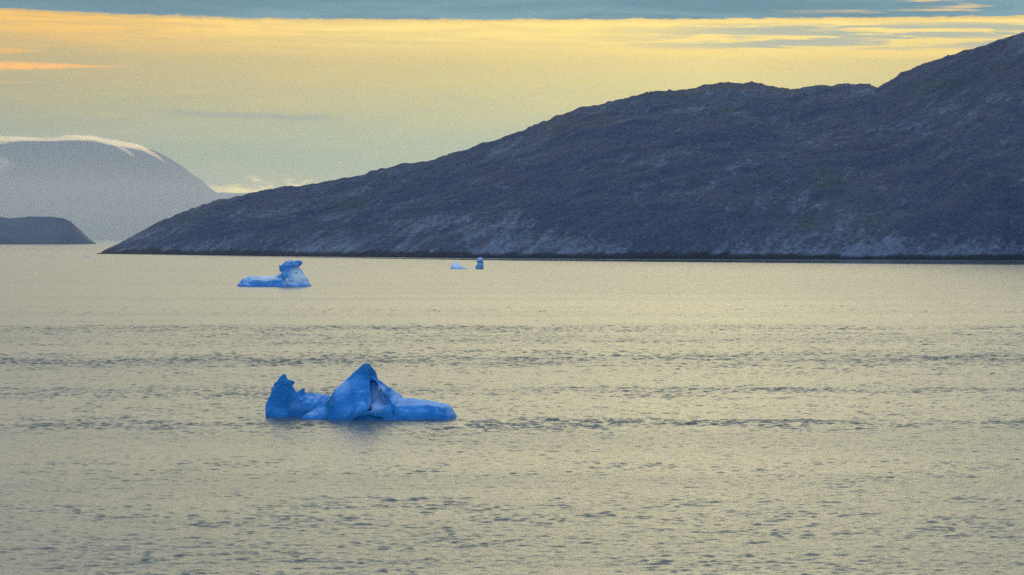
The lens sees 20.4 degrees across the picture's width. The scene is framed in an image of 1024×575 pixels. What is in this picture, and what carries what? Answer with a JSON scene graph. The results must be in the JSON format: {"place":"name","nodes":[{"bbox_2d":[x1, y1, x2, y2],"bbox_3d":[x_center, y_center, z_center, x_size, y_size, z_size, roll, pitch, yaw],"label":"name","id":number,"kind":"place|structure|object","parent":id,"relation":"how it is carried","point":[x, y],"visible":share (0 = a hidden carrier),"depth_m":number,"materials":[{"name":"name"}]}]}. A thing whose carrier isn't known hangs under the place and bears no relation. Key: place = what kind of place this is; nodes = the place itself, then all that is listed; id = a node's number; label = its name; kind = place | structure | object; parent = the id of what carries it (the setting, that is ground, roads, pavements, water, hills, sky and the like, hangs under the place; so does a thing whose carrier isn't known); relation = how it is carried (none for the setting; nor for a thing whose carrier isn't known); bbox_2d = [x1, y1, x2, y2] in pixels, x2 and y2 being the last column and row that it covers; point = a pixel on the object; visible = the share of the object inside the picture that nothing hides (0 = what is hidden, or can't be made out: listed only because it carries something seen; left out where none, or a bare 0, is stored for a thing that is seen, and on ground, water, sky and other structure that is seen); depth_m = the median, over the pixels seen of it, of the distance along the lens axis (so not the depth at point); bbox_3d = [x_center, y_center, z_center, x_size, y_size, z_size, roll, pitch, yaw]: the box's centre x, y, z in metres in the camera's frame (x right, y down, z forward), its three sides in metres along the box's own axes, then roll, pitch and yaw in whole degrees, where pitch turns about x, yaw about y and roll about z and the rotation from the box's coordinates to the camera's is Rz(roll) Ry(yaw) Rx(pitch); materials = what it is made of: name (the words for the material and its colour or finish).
{"place":"outdoors","nodes":[
{"label":"outdoors","id":0,"kind":"place"},
{"bbox_2d":[0,216,96,243],"bbox_3d":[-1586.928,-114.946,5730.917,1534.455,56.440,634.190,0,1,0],"label":"headland","id":1,"kind":"structure","parent":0,"point":[37,230],"depth_m":5623.01,"materials":[{"name":"grey stone"}]},
{"bbox_2d":[0,140,229,239],"bbox_3d":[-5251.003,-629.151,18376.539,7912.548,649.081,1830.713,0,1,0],"label":"mountain","id":2,"kind":"structure","parent":0,"point":[94,190],"depth_m":18011.36,"materials":[{"name":"grey stone"}]},
{"bbox_2d":[219,192,251,197],"bbox_3d":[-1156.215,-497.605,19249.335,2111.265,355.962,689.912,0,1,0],"label":"distant ridge","id":3,"kind":"structure","parent":0,"point":[228,195],"depth_m":19283.56,"materials":[{"name":"grey stone"}]},
{"bbox_2d":[0,240,1023,574],"bbox_3d":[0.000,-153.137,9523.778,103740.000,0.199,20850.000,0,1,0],"label":"water","id":4,"kind":"structure","parent":0,"point":[738,416],"depth_m":172.86,"materials":[{"name":"grey liquid"}]},
{"bbox_2d":[237,259,310,286],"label":"iceberg","id":5,"kind":"object","parent":4,"relation":"on","point":[292,274],"visible":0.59,"depth_m":652.46,"materials":[{"name":"blue ice"}]},
{"bbox_2d":[265,363,455,419],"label":"iceberg","id":6,"kind":"object","parent":4,"relation":"on","point":[363,392],"visible":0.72,"depth_m":173.14,"materials":[{"name":"blue ice"}]},
{"bbox_2d":[450,262,468,268],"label":"iceberg","id":7,"kind":"object","parent":4,"relation":"on","point":[456,265],"visible":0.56,"depth_m":1028.89,"materials":[{"name":"blue ice"}]},
{"bbox_2d":[475,257,483,268],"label":"iceberg","id":8,"kind":"object","parent":4,"relation":"on","point":[480,261],"visible":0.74,"depth_m":1029.17,"materials":[{"name":"blue ice"}]},
{"bbox_2d":[0,0,1023,192],"label":"sky","id":9,"kind":"structure","parent":0,"point":[246,96],"materials":[{"name":"yellow"}]},
{"bbox_2d":[97,32,1023,260],"bbox_3d":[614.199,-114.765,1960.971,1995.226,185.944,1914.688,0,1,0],"label":"hill","id":10,"kind":"structure","parent":0,"point":[924,161],"depth_m":1695.74,"materials":[{"name":"grey stone"}]}
]}

